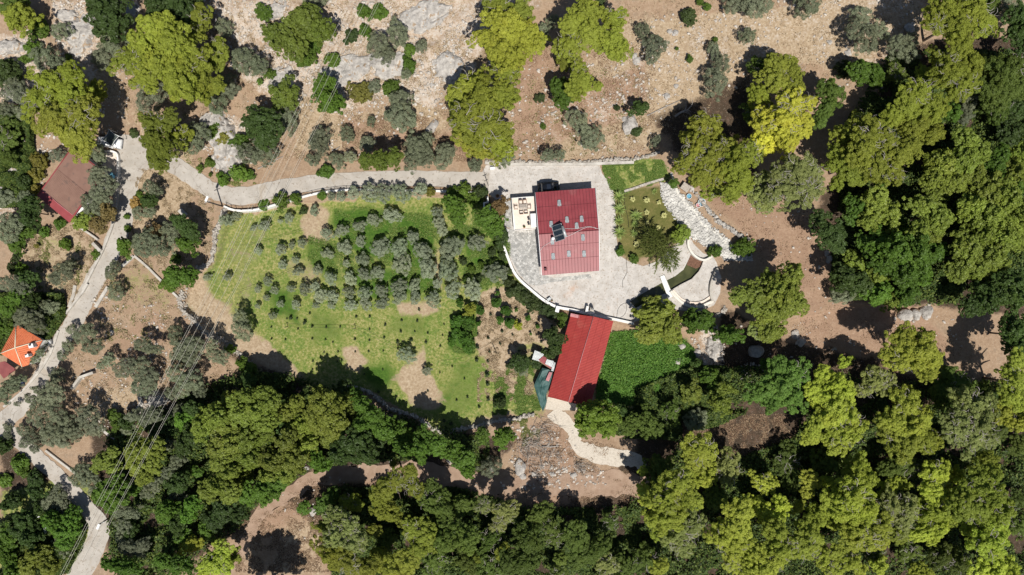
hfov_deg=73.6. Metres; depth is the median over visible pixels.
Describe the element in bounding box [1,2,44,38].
pine tree
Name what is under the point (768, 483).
pine tree
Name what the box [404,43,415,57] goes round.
shrub
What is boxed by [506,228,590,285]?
stone paving
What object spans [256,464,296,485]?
broadleaf tree
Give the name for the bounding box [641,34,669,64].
olive tree
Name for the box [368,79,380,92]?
olive tree
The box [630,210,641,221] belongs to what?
yucca
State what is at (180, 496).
olive tree
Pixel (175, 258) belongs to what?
shrub
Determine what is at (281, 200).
shrub
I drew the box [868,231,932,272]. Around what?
broadleaf tree
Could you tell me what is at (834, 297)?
olive tree
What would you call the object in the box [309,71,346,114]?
broadleaf tree
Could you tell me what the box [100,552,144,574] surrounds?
broadleaf tree
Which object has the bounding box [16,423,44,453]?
olive tree
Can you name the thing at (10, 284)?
olive tree
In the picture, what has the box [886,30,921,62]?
olive tree
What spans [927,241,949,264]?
broadleaf tree
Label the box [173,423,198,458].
broadleaf tree
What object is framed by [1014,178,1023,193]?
broadleaf tree
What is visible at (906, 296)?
broadleaf tree
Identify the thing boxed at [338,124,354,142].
olive tree
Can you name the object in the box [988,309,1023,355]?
broadleaf tree
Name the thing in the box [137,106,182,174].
pine tree
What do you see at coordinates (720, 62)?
olive tree
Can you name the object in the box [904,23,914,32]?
boulder
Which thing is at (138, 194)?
shrub
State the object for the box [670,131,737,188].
pine tree
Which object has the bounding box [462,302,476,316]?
citrus tree
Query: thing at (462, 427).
stone wall
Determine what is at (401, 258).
olive tree
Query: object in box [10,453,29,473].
shrub
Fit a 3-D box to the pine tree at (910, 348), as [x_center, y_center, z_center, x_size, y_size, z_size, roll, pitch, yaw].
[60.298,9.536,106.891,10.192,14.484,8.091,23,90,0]
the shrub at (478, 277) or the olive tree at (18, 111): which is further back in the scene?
the shrub at (478, 277)
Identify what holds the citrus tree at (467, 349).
on the ground at (396, 382)
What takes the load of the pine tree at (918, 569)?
on the ground at (396, 382)
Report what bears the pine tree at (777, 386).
on the ground at (396, 382)
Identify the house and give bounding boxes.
[0,324,52,377]
[37,152,114,222]
[511,188,599,274]
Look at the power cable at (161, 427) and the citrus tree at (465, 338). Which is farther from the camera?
the citrus tree at (465, 338)
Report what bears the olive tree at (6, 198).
on the ground at (396, 382)
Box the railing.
[224,188,473,209]
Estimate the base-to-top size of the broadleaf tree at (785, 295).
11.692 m
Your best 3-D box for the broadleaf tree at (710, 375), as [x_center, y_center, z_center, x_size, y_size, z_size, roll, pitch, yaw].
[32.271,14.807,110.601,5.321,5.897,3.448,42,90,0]
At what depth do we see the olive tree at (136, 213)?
110.28 m
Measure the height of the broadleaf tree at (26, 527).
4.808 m
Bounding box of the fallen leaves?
[687,256,702,268]
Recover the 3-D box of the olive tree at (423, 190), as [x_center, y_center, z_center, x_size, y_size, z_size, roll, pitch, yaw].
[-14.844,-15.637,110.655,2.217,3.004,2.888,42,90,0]
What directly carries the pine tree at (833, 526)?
on the ground at (396, 382)
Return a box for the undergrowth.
[0,47,1023,574]
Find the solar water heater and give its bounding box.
[551,223,566,241]
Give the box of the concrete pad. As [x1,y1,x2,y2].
[101,150,116,174]
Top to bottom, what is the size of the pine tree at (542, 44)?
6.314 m
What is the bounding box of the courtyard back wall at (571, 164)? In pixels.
[485,161,633,165]
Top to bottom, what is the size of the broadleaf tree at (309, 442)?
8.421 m
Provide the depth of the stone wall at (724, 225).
111.53 m
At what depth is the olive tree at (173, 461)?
108.14 m
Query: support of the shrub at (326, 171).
on the ground at (396, 382)
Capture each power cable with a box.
[89,295,232,562]
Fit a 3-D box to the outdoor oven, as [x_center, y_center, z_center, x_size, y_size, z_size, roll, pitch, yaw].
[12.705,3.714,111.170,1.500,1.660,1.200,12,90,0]
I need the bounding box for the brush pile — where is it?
[509,416,595,477]
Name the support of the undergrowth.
on the ground at (396, 382)
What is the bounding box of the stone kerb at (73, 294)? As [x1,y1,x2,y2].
[67,285,76,306]
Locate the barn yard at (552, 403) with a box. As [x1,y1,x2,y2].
[545,397,576,409]
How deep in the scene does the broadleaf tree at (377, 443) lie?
109.12 m
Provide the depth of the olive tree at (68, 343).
110.29 m
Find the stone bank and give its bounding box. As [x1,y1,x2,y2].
[176,287,252,362]
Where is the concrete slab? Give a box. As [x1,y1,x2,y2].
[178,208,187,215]
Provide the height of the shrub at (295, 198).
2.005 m
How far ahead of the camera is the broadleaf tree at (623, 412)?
109.72 m
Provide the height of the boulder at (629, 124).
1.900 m
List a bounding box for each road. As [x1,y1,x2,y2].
[0,134,143,429]
[0,421,109,574]
[137,147,489,204]
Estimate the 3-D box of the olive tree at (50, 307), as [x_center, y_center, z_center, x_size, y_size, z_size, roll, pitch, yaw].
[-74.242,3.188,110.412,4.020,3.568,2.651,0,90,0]
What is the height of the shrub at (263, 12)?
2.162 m
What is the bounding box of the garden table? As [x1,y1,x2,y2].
[519,204,526,208]
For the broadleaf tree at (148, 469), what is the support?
on the ground at (396, 382)
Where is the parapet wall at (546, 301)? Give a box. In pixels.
[503,246,633,324]
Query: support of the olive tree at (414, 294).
on the ground at (396, 382)
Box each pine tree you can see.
[0,0,30,16]
[0,119,23,151]
[0,147,18,166]
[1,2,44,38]
[20,59,93,123]
[29,93,103,163]
[85,78,108,108]
[106,46,140,76]
[126,10,198,62]
[128,49,200,104]
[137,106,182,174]
[165,123,194,151]
[177,534,204,555]
[182,33,226,106]
[185,2,213,39]
[195,538,236,574]
[204,35,230,73]
[227,545,241,564]
[309,534,382,574]
[310,519,332,532]
[321,504,368,555]
[338,493,364,511]
[366,523,383,538]
[368,462,424,507]
[368,497,403,527]
[370,546,386,559]
[374,528,397,552]
[377,547,421,574]
[389,458,399,467]
[401,515,439,564]
[413,477,462,532]
[421,523,480,574]
[444,63,492,115]
[446,73,514,151]
[447,494,477,518]
[454,547,482,574]
[455,131,501,166]
[466,5,545,73]
[473,494,492,516]
[473,556,480,562]
[475,544,502,574]
[480,527,505,553]
[482,0,535,21]
[488,55,521,110]
[488,499,521,532]
[489,131,517,161]
[494,541,510,560]
[498,520,544,574]
[525,500,562,549]
[530,32,551,54]
[549,551,568,574]
[550,0,611,62]
[556,50,575,71]
[561,519,611,570]
[563,56,595,101]
[593,81,603,91]
[594,5,633,63]
[595,551,620,574]
[598,512,618,531]
[611,551,635,574]
[620,402,663,439]
[632,541,660,570]
[636,481,652,508]
[637,465,648,476]
[641,466,703,536]
[642,453,674,486]
[648,554,669,574]
[649,527,667,545]
[656,508,707,559]
[660,399,680,426]
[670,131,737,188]
[678,107,725,143]
[680,431,720,474]
[692,460,718,488]
[699,179,727,201]
[702,484,727,511]
[702,494,754,560]
[714,445,744,486]
[718,138,764,205]
[721,538,784,574]
[733,134,739,145]
[738,103,761,124]
[739,130,781,156]
[740,169,774,214]
[742,354,811,415]
[746,52,773,78]
[746,82,773,110]
[746,469,779,495]
[747,322,775,340]
[747,492,769,511]
[748,86,814,159]
[752,52,805,94]
[755,493,792,529]
[760,150,828,211]
[761,513,824,564]
[773,439,800,475]
[780,462,800,491]
[789,498,806,514]
[798,469,822,498]
[799,426,820,445]
[802,91,819,109]
[802,364,856,408]
[803,501,832,527]
[804,388,869,457]
[810,445,841,479]
[811,542,861,574]
[819,458,880,528]
[819,475,837,488]
[820,142,868,191]
[826,517,844,531]
[827,109,874,146]
[836,510,893,553]
[837,354,854,368]
[839,112,900,187]
[840,449,869,476]
[854,365,900,397]
[854,559,868,574]
[866,547,886,562]
[868,555,888,574]
[872,415,944,464]
[875,456,925,479]
[876,383,934,439]
[876,474,902,496]
[877,320,944,384]
[877,482,919,538]
[878,77,951,127]
[881,132,923,186]
[884,62,909,82]
[889,525,912,544]
[894,540,922,565]
[895,111,945,145]
[899,518,950,546]
[900,476,914,490]
[908,560,934,574]
[913,490,958,528]
[914,63,933,84]
[917,457,952,503]
[920,0,993,57]
[925,44,982,104]
[926,541,970,574]
[928,364,977,411]
[938,384,1001,460]
[944,458,1016,528]
[949,464,965,484]
[955,47,985,79]
[958,520,976,537]
[964,514,1010,563]
[966,554,1021,574]
[967,450,1000,469]
[971,8,1000,38]
[974,52,1023,112]
[974,379,993,396]
[979,100,1015,126]
[982,346,1023,412]
[985,0,1001,14]
[991,416,1010,443]
[994,402,1023,432]
[1008,431,1023,459]
[1009,514,1023,536]
[1011,490,1023,508]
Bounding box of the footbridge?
[660,275,672,297]
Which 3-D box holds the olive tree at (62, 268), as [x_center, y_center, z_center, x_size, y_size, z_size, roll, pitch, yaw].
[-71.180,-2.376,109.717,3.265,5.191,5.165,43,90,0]
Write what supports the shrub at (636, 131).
on the ground at (396, 382)
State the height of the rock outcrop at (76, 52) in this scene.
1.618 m
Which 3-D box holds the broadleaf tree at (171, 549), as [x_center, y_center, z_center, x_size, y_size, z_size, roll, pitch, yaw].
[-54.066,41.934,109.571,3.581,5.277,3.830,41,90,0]
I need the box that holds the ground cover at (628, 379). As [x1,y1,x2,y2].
[595,329,695,405]
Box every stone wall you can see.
[195,208,227,270]
[347,385,534,433]
[485,151,659,163]
[689,186,750,240]
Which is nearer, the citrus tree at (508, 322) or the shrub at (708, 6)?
the shrub at (708, 6)
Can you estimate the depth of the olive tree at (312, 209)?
111.58 m
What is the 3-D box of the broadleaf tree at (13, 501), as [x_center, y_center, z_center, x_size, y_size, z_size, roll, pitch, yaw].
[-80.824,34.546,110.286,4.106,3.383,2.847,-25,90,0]
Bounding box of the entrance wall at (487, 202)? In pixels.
[483,196,488,207]
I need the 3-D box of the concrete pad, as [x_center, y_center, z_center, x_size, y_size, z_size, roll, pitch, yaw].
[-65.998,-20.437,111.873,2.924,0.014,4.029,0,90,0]
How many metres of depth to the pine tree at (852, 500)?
101.80 m
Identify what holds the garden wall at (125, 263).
on the ground at (396, 382)
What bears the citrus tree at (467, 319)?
on the ground at (396, 382)
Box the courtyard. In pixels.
[483,165,720,321]
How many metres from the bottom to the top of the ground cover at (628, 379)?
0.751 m
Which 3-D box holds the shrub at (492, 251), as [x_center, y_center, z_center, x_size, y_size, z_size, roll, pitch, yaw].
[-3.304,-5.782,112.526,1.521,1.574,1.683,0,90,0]
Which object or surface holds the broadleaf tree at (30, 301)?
on the ground at (396, 382)
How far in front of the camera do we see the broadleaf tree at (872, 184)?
108.74 m
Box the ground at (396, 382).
[0,0,1023,574]
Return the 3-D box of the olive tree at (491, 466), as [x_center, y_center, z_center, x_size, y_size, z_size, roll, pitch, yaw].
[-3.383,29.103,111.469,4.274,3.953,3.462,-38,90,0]
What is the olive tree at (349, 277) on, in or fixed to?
on the ground at (396, 382)
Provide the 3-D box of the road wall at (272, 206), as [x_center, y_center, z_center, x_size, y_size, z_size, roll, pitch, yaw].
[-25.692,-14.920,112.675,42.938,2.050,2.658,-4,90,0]
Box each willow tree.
[637,232,680,274]
[639,226,666,254]
[658,244,681,272]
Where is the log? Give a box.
[647,100,679,115]
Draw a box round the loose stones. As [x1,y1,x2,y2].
[0,0,961,538]
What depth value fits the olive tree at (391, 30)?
106.73 m
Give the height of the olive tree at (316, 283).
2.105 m
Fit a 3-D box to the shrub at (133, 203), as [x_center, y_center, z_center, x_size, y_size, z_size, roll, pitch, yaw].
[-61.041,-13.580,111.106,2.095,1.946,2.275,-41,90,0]
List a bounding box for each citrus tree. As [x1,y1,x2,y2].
[447,336,455,346]
[450,315,462,328]
[451,328,460,340]
[455,298,463,308]
[458,330,472,348]
[460,315,474,324]
[461,341,474,354]
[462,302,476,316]
[462,323,474,330]
[476,306,484,314]
[491,298,501,307]
[496,316,503,324]
[500,305,512,315]
[504,317,514,328]
[514,319,522,330]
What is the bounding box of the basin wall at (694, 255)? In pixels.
[687,237,711,260]
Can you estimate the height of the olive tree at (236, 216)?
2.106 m
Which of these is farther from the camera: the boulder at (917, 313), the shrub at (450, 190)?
the boulder at (917, 313)
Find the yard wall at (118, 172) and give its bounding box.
[108,150,120,177]
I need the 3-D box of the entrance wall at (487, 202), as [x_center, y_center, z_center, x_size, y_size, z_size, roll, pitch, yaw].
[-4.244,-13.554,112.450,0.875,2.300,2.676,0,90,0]
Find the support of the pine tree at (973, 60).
on the ground at (396, 382)
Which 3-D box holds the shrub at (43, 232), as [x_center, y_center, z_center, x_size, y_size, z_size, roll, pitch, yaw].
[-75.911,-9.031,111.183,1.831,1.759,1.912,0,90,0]
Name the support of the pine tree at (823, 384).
on the ground at (396, 382)
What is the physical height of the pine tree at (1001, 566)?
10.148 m
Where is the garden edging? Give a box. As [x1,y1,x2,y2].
[624,178,663,191]
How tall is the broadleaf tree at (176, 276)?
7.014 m
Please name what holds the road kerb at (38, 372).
on the ground at (396, 382)
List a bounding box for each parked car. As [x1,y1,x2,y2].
[97,136,122,148]
[538,181,559,191]
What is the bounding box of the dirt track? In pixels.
[213,460,649,574]
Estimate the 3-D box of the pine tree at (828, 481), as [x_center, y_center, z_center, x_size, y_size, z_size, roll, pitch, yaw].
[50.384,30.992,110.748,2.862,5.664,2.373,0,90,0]
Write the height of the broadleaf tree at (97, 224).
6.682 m
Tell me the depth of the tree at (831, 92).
105.15 m
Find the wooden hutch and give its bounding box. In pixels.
[680,182,690,191]
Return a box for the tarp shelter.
[534,368,552,410]
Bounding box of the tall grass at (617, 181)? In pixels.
[307,159,668,414]
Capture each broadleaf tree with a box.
[0,288,28,317]
[0,435,14,454]
[0,490,22,510]
[0,519,18,556]
[0,552,24,574]
[6,508,45,550]
[15,174,30,188]
[16,195,48,230]
[17,543,63,574]
[18,270,41,289]
[20,291,40,309]
[24,467,49,500]
[31,499,47,514]
[40,504,82,550]
[71,211,96,230]
[82,0,134,43]
[88,203,117,234]
[89,445,124,474]
[91,473,131,514]
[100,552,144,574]
[116,236,131,260]
[117,414,134,430]
[122,435,166,486]
[122,518,139,540]
[128,483,142,496]
[140,192,158,207]
[143,0,193,30]
[145,221,164,244]
[151,551,197,574]
[153,414,179,436]
[155,499,182,524]
[161,537,180,557]
[162,264,199,287]
[163,470,194,493]
[168,213,200,242]
[168,510,187,537]
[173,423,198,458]
[173,527,194,543]
[174,411,194,432]
[175,233,201,257]
[178,494,203,524]
[181,400,202,417]
[189,0,204,11]
[190,401,230,442]
[190,465,204,477]
[196,455,246,504]
[197,515,215,541]
[199,496,250,533]
[204,420,252,459]
[220,389,243,410]
[225,385,281,432]
[227,468,253,489]
[230,423,274,470]
[238,477,287,508]
[239,104,284,151]
[240,370,257,389]
[256,426,311,474]
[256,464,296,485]
[260,22,281,51]
[268,74,299,113]
[269,6,321,62]
[272,393,306,421]
[272,415,294,436]
[285,413,319,454]
[296,1,336,46]
[296,500,311,515]
[300,385,316,403]
[302,384,349,442]
[306,448,333,473]
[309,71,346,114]
[313,485,340,515]
[317,435,331,448]
[327,423,379,465]
[331,378,351,397]
[336,391,357,418]
[340,483,360,499]
[346,385,362,398]
[350,391,394,440]
[358,146,404,171]
[370,430,387,447]
[386,414,414,445]
[392,423,447,465]
[438,439,475,478]
[441,194,469,228]
[471,204,508,238]
[475,426,490,444]
[491,195,510,216]
[492,426,516,450]
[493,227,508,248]
[509,353,529,371]
[540,326,568,358]
[549,76,573,111]
[573,399,621,439]
[613,404,629,417]
[626,100,649,116]
[630,295,682,344]
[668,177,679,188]
[669,224,690,245]
[678,307,716,333]
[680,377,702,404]
[690,358,702,366]
[698,365,722,391]
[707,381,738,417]
[710,324,746,344]
[728,267,775,314]
[749,302,792,342]
[760,358,767,369]
[763,260,809,316]
[808,208,847,254]
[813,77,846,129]
[828,261,873,296]
[841,249,865,271]
[842,192,866,226]
[844,59,885,86]
[854,224,888,255]
[856,185,900,233]
[858,280,893,306]
[864,255,927,289]
[865,268,891,284]
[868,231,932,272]
[870,177,886,187]
[879,292,900,312]
[881,215,909,236]
[894,285,921,310]
[901,194,955,239]
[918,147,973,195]
[918,265,933,286]
[919,225,945,243]
[921,185,949,204]
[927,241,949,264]
[943,102,962,122]
[944,225,983,284]
[949,124,991,174]
[952,191,1015,230]
[958,213,997,245]
[958,277,1008,318]
[962,159,1002,210]
[968,242,1011,280]
[984,142,1011,176]
[987,224,1023,257]
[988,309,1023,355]
[991,268,1023,312]
[992,177,1023,235]
[994,0,1023,56]
[995,110,1023,147]
[1002,156,1023,189]
[1008,137,1023,163]
[1009,97,1023,120]
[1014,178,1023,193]
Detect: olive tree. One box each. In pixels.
[0,77,31,104]
[0,99,15,117]
[0,189,14,206]
[0,212,24,243]
[0,274,31,297]
[0,374,27,404]
[2,422,12,439]
[12,306,48,334]
[13,190,34,202]
[14,106,32,120]
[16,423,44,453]
[24,393,49,425]
[28,43,64,72]
[29,348,45,363]
[29,377,65,406]
[35,402,71,437]
[38,299,59,314]
[39,428,73,448]
[39,483,72,513]
[47,148,66,162]
[47,259,76,288]
[48,367,65,384]
[50,22,75,40]
[50,538,72,558]
[55,414,87,441]
[57,350,68,360]
[61,339,74,351]
[65,324,77,333]
[67,461,100,495]
[72,322,104,354]
[75,404,106,437]
[80,189,113,216]
[86,165,119,201]
[89,140,106,165]
[90,42,116,72]
[96,352,116,369]
[100,33,131,56]
[104,259,120,279]
[107,280,126,300]
[111,357,134,377]
[112,505,140,533]
[115,531,126,541]
[117,536,152,558]
[120,423,136,435]
[123,405,164,426]
[128,355,159,386]
[130,376,157,399]
[131,227,169,257]
[132,206,142,220]
[133,336,164,353]
[135,79,168,115]
[136,501,143,508]
[139,476,161,499]
[141,179,163,198]
[142,207,156,218]
[158,221,181,254]
[160,454,188,483]
[164,386,177,400]
[164,438,175,451]
[165,364,203,398]
[167,325,183,345]
[167,491,187,502]
[169,351,185,368]
[169,402,183,416]
[172,335,204,367]
[186,121,211,154]
[192,381,207,398]
[203,273,212,280]
[205,337,229,365]
[208,80,231,115]
[214,17,234,36]
[218,214,229,225]
[220,71,241,102]
[222,214,233,225]
[222,273,231,280]
[231,46,268,76]
[231,211,241,220]
[231,307,253,341]
[234,142,262,164]
[252,138,281,167]
[254,246,262,254]
[254,284,260,292]
[257,220,269,230]
[263,276,272,286]
[268,312,277,318]
[269,285,278,294]
[275,243,286,255]
[276,106,299,136]
[276,300,283,307]
[278,259,287,269]
[284,212,294,224]
[286,285,295,291]
[288,241,294,249]
[291,255,299,263]
[292,266,304,275]
[292,300,299,310]
[297,238,306,248]
[299,283,310,295]
[301,0,327,8]
[304,153,319,165]
[307,125,333,160]
[309,281,319,292]
[310,204,318,216]
[312,264,322,274]
[312,302,320,307]
[313,289,326,302]
[320,228,334,240]
[320,247,334,258]
[324,271,336,285]
[325,290,339,302]
[327,191,335,200]
[327,301,335,308]
[328,152,345,170]
[335,224,348,237]
[336,190,346,201]
[337,239,351,254]
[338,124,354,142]
[342,150,357,162]
[342,259,350,267]
[342,286,355,298]
[343,299,358,310]
[344,270,356,285]
[347,185,359,199]
[352,220,367,231]
[355,235,365,247]
[355,251,369,265]
[357,182,378,202]
[357,267,371,280]
[357,286,372,297]
[359,136,376,153]
[359,296,371,310]
[366,30,395,66]
[366,214,382,226]
[367,116,375,127]
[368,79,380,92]
[369,237,390,257]
[371,265,384,280]
[374,284,387,297]
[374,298,389,308]
[376,183,393,204]
[382,206,403,222]
[383,103,416,133]
[386,15,408,48]
[388,89,414,110]
[389,238,407,256]
[390,183,410,203]
[390,278,407,293]
[391,251,411,276]
[392,291,406,304]
[396,346,417,363]
[401,67,411,80]
[402,134,433,174]
[407,230,418,244]
[408,278,420,290]
[410,290,420,304]
[411,182,426,199]
[412,242,434,258]
[415,39,426,53]
[418,130,435,147]
[418,256,437,278]
[421,366,432,375]
[424,290,441,307]
[430,206,443,217]
[432,216,444,230]
[432,278,442,288]
[433,142,456,170]
[437,224,447,235]
[438,257,458,280]
[439,236,465,259]
[445,278,461,299]
[462,277,481,300]
[467,158,482,171]
[467,234,488,250]
[476,455,502,478]
[481,262,508,283]
[498,155,515,168]
[515,368,527,376]
[538,22,548,35]
[540,148,565,162]
[545,14,558,29]
[563,109,591,136]
[577,124,605,151]
[634,21,651,41]
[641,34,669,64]
[648,134,660,148]
[682,407,707,430]
[702,67,728,101]
[706,41,719,60]
[710,54,729,75]
[722,0,745,14]
[735,0,773,18]
[737,27,756,44]
[792,0,822,19]
[828,284,858,304]
[844,17,878,55]
[847,5,873,23]
[870,18,889,39]
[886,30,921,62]
[958,104,975,125]
[959,88,979,109]
[998,0,1023,22]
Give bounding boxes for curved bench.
[670,290,712,307]
[672,290,709,303]
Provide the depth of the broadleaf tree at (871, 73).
104.71 m
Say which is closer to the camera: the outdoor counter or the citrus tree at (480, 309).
the outdoor counter
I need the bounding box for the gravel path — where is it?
[547,406,644,468]
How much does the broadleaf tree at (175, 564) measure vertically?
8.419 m
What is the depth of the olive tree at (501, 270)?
110.49 m
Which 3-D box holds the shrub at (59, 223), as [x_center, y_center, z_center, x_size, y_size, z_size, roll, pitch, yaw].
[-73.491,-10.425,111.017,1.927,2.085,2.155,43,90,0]
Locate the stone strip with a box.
[504,195,510,227]
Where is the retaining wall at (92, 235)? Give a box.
[73,223,99,240]
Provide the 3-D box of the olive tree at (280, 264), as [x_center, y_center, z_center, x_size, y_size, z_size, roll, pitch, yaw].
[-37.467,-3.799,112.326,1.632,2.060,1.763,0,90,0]
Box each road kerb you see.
[3,330,59,407]
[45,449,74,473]
[66,283,88,315]
[82,160,119,289]
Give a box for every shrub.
[0,58,22,87]
[0,314,13,338]
[0,473,12,487]
[6,258,16,274]
[7,235,25,256]
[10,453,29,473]
[11,253,20,261]
[14,262,31,275]
[17,54,31,63]
[17,226,36,240]
[17,464,30,478]
[22,35,41,59]
[26,15,49,39]
[26,167,45,182]
[29,151,48,169]
[29,184,41,196]
[38,226,49,237]
[53,217,66,230]
[58,238,71,250]
[64,53,71,59]
[90,249,99,259]
[107,408,120,432]
[123,214,129,218]
[124,225,130,232]
[129,128,137,138]
[129,196,141,208]
[135,190,143,199]
[157,277,175,292]
[169,254,181,263]
[196,164,203,173]
[204,157,215,167]
[207,122,219,138]
[215,131,233,144]
[216,171,229,186]
[224,344,236,353]
[227,133,251,148]
[228,163,248,181]
[235,355,247,372]
[244,169,255,179]
[244,362,256,373]
[254,2,272,21]
[256,78,263,85]
[258,199,269,210]
[262,68,276,79]
[272,191,289,213]
[289,193,301,204]
[294,51,317,67]
[298,206,307,214]
[304,41,321,53]
[315,164,334,178]
[316,190,326,200]
[323,52,340,67]
[342,28,358,45]
[346,81,373,103]
[356,3,372,21]
[359,23,371,40]
[371,3,388,20]
[382,79,400,96]
[402,55,415,74]
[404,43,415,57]
[425,186,435,196]
[446,185,456,197]
[456,181,470,199]
[459,257,466,265]
[463,276,469,283]
[467,190,482,207]
[467,264,475,272]
[472,184,488,199]
[474,274,484,282]
[477,261,483,268]
[487,247,495,256]
[493,243,508,260]
[493,395,506,408]
[503,277,514,287]
[505,283,523,297]
[505,362,513,369]
[507,265,515,274]
[515,287,531,303]
[525,294,541,313]
[530,359,543,369]
[533,92,544,102]
[536,302,557,319]
[540,123,545,129]
[556,312,568,328]
[597,0,606,5]
[613,104,620,110]
[615,245,624,256]
[629,253,638,263]
[630,127,642,136]
[680,7,697,26]
[686,54,693,63]
[696,0,703,5]
[702,2,711,10]
[706,244,722,257]
[730,236,755,256]
[833,60,854,81]
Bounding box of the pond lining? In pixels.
[631,257,702,307]
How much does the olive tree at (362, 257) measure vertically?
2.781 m
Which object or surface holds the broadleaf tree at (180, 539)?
on the ground at (396, 382)
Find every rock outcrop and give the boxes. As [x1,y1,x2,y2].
[0,39,26,53]
[6,91,21,105]
[54,9,79,23]
[66,12,95,47]
[69,46,85,58]
[125,0,142,20]
[143,392,169,407]
[199,109,224,127]
[209,117,241,175]
[267,66,296,90]
[268,0,288,20]
[319,53,373,87]
[369,51,410,80]
[394,0,452,33]
[432,48,463,84]
[705,333,723,361]
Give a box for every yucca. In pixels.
[612,190,625,203]
[613,203,624,216]
[613,215,622,225]
[614,225,626,239]
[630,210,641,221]
[631,220,638,227]
[631,229,637,238]
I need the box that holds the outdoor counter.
[530,213,536,227]
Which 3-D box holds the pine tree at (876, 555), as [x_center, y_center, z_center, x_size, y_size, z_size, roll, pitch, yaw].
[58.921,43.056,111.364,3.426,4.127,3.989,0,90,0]
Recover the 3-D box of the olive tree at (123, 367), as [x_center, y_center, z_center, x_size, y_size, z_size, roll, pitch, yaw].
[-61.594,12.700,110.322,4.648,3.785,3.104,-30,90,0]
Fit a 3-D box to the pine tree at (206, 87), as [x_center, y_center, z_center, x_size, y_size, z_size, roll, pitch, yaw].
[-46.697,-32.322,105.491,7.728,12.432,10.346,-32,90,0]
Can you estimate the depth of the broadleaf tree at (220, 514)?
106.09 m
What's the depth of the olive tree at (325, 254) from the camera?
111.47 m
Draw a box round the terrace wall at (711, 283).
[709,268,718,300]
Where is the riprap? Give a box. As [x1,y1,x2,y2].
[660,182,752,261]
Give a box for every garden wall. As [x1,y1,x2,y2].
[70,371,95,389]
[94,286,107,307]
[121,255,133,266]
[133,255,178,297]
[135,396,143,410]
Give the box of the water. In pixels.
[630,255,699,307]
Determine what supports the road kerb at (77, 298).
on the ground at (396, 382)
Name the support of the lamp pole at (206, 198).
on the ground at (396, 382)
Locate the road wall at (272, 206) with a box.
[224,189,471,212]
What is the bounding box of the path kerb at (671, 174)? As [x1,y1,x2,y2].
[670,173,732,251]
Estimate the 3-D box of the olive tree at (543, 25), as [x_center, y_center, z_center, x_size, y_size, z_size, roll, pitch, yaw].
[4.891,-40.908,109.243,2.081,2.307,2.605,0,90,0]
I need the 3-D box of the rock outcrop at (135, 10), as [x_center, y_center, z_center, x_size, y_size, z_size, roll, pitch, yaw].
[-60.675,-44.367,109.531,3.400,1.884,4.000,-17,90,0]
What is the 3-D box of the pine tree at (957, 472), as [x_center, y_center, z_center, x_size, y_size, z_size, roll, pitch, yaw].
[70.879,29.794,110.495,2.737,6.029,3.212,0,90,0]
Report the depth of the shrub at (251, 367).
111.67 m
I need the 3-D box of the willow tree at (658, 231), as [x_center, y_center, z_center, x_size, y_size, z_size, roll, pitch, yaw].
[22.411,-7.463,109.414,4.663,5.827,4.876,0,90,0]
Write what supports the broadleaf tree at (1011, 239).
on the ground at (396, 382)
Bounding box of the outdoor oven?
[585,306,594,314]
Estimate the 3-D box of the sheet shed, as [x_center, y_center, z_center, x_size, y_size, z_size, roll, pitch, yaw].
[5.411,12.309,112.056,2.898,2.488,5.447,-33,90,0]
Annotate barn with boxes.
[548,313,612,403]
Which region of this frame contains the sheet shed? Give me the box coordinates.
[532,351,555,380]
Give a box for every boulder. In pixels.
[309,507,315,516]
[425,119,438,132]
[515,458,525,475]
[519,473,525,479]
[570,472,576,478]
[622,114,638,134]
[632,57,640,64]
[664,93,669,99]
[672,29,678,35]
[694,349,700,356]
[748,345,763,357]
[791,329,799,339]
[796,336,805,346]
[826,255,832,263]
[844,49,851,56]
[897,309,912,320]
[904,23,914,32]
[911,309,921,320]
[920,305,932,319]
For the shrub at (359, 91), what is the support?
on the ground at (396, 382)
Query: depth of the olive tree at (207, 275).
112.01 m
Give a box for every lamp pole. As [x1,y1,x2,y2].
[96,517,109,529]
[205,196,222,206]
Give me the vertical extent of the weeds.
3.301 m
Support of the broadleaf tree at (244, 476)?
on the ground at (396, 382)
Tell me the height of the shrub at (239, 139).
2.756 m
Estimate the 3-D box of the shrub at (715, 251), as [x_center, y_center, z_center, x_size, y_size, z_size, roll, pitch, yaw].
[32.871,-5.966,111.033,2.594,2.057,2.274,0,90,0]
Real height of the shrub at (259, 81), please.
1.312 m
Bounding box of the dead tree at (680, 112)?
[674,97,692,116]
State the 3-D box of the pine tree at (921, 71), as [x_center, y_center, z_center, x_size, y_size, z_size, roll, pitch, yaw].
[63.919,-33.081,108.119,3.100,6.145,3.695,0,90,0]
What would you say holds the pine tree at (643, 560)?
on the ground at (396, 382)
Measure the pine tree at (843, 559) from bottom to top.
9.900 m
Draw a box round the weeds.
[36,51,648,447]
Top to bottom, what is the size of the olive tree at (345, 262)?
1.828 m
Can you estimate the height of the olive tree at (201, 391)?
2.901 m
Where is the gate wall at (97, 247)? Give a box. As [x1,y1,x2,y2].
[92,242,102,251]
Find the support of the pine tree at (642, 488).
on the ground at (396, 382)
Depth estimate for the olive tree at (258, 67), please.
105.99 m
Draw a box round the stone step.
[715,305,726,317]
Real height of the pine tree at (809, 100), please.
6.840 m

